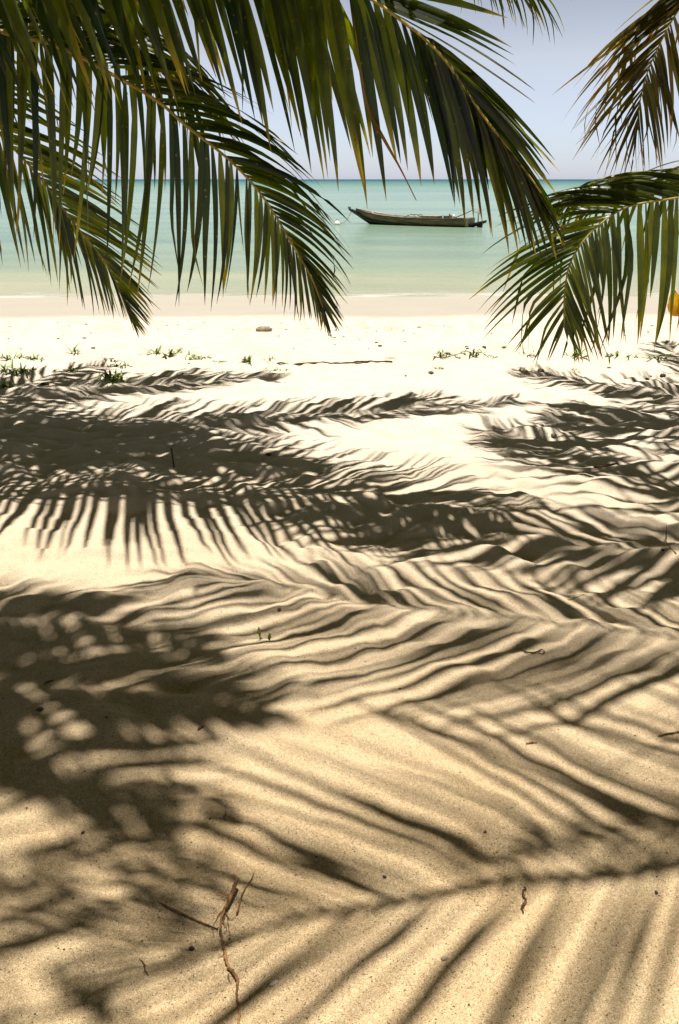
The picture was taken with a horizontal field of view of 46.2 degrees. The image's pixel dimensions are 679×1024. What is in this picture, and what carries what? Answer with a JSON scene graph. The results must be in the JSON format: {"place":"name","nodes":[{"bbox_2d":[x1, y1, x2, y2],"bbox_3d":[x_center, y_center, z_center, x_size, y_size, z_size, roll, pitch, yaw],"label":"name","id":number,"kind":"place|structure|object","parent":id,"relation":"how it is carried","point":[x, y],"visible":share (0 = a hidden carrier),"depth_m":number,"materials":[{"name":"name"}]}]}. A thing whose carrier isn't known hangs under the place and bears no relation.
{"place":"outdoors","nodes":[
{"label":"outdoors","id":0,"kind":"place"},
{"bbox_2d":[0,295,678,1023],"bbox_3d":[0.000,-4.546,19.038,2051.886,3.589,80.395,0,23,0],"label":"beach","id":1,"kind":"structure","parent":0,"point":[132,657],"depth_m":2.65,"materials":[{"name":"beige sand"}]},
{"bbox_2d":[0,377,18,388],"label":"grass tuft","id":2,"kind":"object","parent":1,"relation":"on","point":[5,384],"visible":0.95,"depth_m":6.29,"materials":[{"name":"green plant"}]},
{"bbox_2d":[0,352,30,359],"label":"grass tuft","id":3,"kind":"object","parent":1,"relation":"on","point":[6,357],"visible":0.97,"depth_m":7.00,"materials":[{"name":"green plant"}]},
{"bbox_2d":[0,359,35,375],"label":"grass tuft","id":4,"kind":"object","parent":1,"relation":"on","point":[20,368],"visible":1,"depth_m":6.54,"materials":[{"name":"green plant"}]},
{"bbox_2d":[9,353,44,361],"bbox_3d":[-2.785,-1.373,7.110,0.327,0.078,0.182,0,23,0],"label":"grass tuft","id":5,"kind":"object","parent":1,"relation":"on","point":[34,357],"visible":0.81,"depth_m":7.13,"materials":[{"name":"green plant"}]},
{"bbox_2d":[55,367,84,371],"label":"grass tuft","id":6,"kind":"object","parent":1,"relation":"on","point":[72,369],"visible":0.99,"depth_m":6.57,"materials":[{"name":"green plant"}]},
{"bbox_2d":[65,342,80,354],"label":"grass tuft","id":7,"kind":"object","parent":1,"relation":"on","point":[74,349],"visible":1,"depth_m":7.28,"materials":[{"name":"green plant"}]},
{"bbox_2d":[96,369,131,383],"bbox_3d":[-1.761,-1.069,6.259,0.333,0.128,0.265,0,23,0],"label":"grass tuft","id":8,"kind":"object","parent":1,"relation":"on","point":[113,376],"visible":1,"depth_m":6.27,"materials":[{"name":"green plant"}]},
{"bbox_2d":[105,361,129,367],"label":"grass tuft","id":9,"kind":"object","parent":1,"relation":"on","point":[116,365],"visible":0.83,"depth_m":6.90,"materials":[{"name":"green plant"}]},
{"bbox_2d":[139,958,148,976],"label":"twig","id":10,"kind":"object","parent":1,"relation":"on","point":[144,966],"visible":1,"depth_m":1.66,"materials":[{"name":"brown wood"}]},
{"bbox_2d":[143,344,189,357],"bbox_3d":[-1.590,-1.464,7.202,0.481,0.126,0.277,0,23,0],"label":"grass tuft","id":11,"kind":"object","parent":1,"relation":"on","point":[156,351],"visible":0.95,"depth_m":7.19,"materials":[{"name":"green plant"}]},
{"bbox_2d":[170,448,174,467],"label":"twig","id":12,"kind":"object","parent":1,"relation":"on","point":[171,449],"visible":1,"depth_m":4.55,"materials":[{"name":"brown wood"}]},
{"bbox_2d":[158,901,217,929],"bbox_3d":[-0.339,0.899,1.774,0.159,0.014,0.008,10,25,23],"label":"straight twig","id":13,"kind":"object","parent":1,"relation":"on","point":[181,913],"visible":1,"depth_m":1.78,"materials":[{"name":"brown wood"}]},
{"bbox_2d":[185,351,211,359],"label":"grass tuft","id":14,"kind":"object","parent":1,"relation":"on","point":[194,357],"visible":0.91,"depth_m":6.98,"materials":[{"name":"green plant"}]},
{"bbox_2d":[212,871,254,1023],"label":"dry root","id":15,"kind":"object","parent":1,"relation":"on","point":[225,955],"visible":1,"depth_m":1.75,"materials":[{"name":"brown wood"}]},
{"bbox_2d":[236,355,252,362],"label":"grass tuft","id":16,"kind":"object","parent":1,"relation":"on","point":[248,358],"visible":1,"depth_m":7.04,"materials":[{"name":"green plant"}]},
{"bbox_2d":[257,627,262,639],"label":"seedling","id":17,"kind":"object","parent":1,"relation":"on","point":[259,632],"visible":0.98,"depth_m":2.83,"materials":[{"name":"green plant"}]},
{"bbox_2d":[256,326,272,331],"bbox_3d":[-0.967,-2.353,10.262,0.227,0.094,0.170,-8,24,-19],"label":"stone","id":18,"kind":"object","parent":1,"relation":"on","point":[263,328],"visible":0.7,"depth_m":10.19,"materials":[{"name":"brown stone"}]},
{"bbox_2d":[269,980,277,985],"bbox_3d":[-0.134,0.961,1.626,0.020,0.004,0.010,-11,25,-25],"label":"shell","id":19,"kind":"object","parent":1,"relation":"on","point":[273,982],"visible":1,"depth_m":1.62},
{"bbox_2d":[0,0,565,339],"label":"palm tree","id":20,"kind":"object","parent":1,"relation":"on","point":[468,106],"visible":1,"depth_m":3.86,"materials":[{"name":"green plant"}]},
{"bbox_2d":[277,360,392,364],"bbox_3d":[-0.055,-1.291,6.904,1.027,0.067,0.083,4,23,9],"label":"fallen twig","id":21,"kind":"object","parent":1,"relation":"on","point":[336,362],"visible":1,"depth_m":6.87,"materials":[{"name":"brown wood"}]},
{"bbox_2d":[441,955,447,960],"bbox_3d":[0.218,0.927,1.655,0.016,0.007,0.013,0,23,0],"label":"pebble","id":22,"kind":"object","parent":1,"relation":"on","point":[444,958],"visible":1,"depth_m":1.65,"materials":[{"name":"stone"}]},
{"bbox_2d":[432,347,465,356],"bbox_3d":[0.980,-1.429,7.084,0.328,0.097,0.196,0,23,0],"label":"grass tuft","id":23,"kind":"object","parent":1,"relation":"on","point":[450,352],"visible":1,"depth_m":7.08,"materials":[{"name":"green plant"}]},
{"bbox_2d":[455,348,489,357],"bbox_3d":[1.166,-1.405,7.026,0.307,0.092,0.167,0,23,0],"label":"grass tuft","id":24,"kind":"object","parent":1,"relation":"on","point":[476,352],"visible":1,"depth_m":7.03,"materials":[{"name":"green plant"}]},
{"bbox_2d":[520,887,526,913],"bbox_3d":[0.419,0.884,1.810,0.014,0.015,0.070,6,24,15],"label":"dark root","id":25,"kind":"object","parent":1,"relation":"on","point":[523,905],"visible":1,"depth_m":1.81,"materials":[{"name":"brown wood"}]},
{"bbox_2d":[520,648,544,653],"bbox_3d":[0.657,0.470,2.700,0.083,0.015,0.041,0,23,0],"label":"root loop","id":26,"kind":"object","parent":1,"relation":"on","point":[534,652],"visible":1,"depth_m":2.69,"materials":[{"name":"brown wood"}]},
{"bbox_2d":[470,0,678,366],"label":"palm tree","id":27,"kind":"object","parent":1,"relation":"on","point":[625,188],"visible":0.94,"depth_m":4.64,"materials":[{"name":"green plant"}]},
{"bbox_2d":[565,348,588,358],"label":"grass tuft","id":28,"kind":"object","parent":1,"relation":"on","point":[578,353],"visible":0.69,"depth_m":7.11,"materials":[{"name":"green plant"}]},
{"bbox_2d":[594,463,618,467],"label":"twig","id":29,"kind":"object","parent":1,"relation":"on","point":[606,465],"visible":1,"depth_m":4.33,"materials":[{"name":"brown wood"}]},
{"bbox_2d":[604,351,618,358],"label":"grass tuft","id":30,"kind":"object","parent":1,"relation":"on","point":[616,354],"visible":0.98,"depth_m":7.05,"materials":[{"name":"green plant"}]},
{"bbox_2d":[645,353,674,360],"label":"grass tuft","id":31,"kind":"object","parent":1,"relation":"on","point":[658,356],"visible":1,"depth_m":6.85,"materials":[{"name":"green plant"}]},
{"bbox_2d":[658,731,678,735],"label":"twig","id":32,"kind":"object","parent":1,"relation":"on","point":[669,733],"visible":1,"depth_m":2.31,"materials":[{"name":"brown wood"}]},
{"bbox_2d":[665,525,676,553],"bbox_3d":[1.439,0.118,3.479,0.026,0.050,0.201,3,23,7],"label":"twig","id":33,"kind":"object","parent":1,"relation":"on","point":[666,541],"visible":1,"depth_m":3.48,"materials":[{"name":"brown wood"}]},
{"bbox_2d":[0,179,678,297],"bbox_3d":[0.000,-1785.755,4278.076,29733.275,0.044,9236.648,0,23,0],"label":"sea","id":34,"kind":"structure","parent":0,"point":[401,261],"depth_m":33.22,"materials":[{"name":"liquid"}]},
{"bbox_2d":[348,207,486,226],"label":"longtail boat","id":35,"kind":"object","parent":34,"relation":"on","point":[369,217],"visible":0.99,"depth_m":49.54,"materials":[{"name":"brown wood"}]},
{"bbox_2d":[0,0,678,178],"label":"sky","id":36,"kind":"structure","parent":0,"point":[545,65],"materials":[{"name":"blue"}]},
{"bbox_2d":[667,291,678,316],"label":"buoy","id":37,"kind":"object","parent":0,"point":[676,306],"visible":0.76,"depth_m":5.76,"materials":[{"name":"yellow plastic"}]}
]}

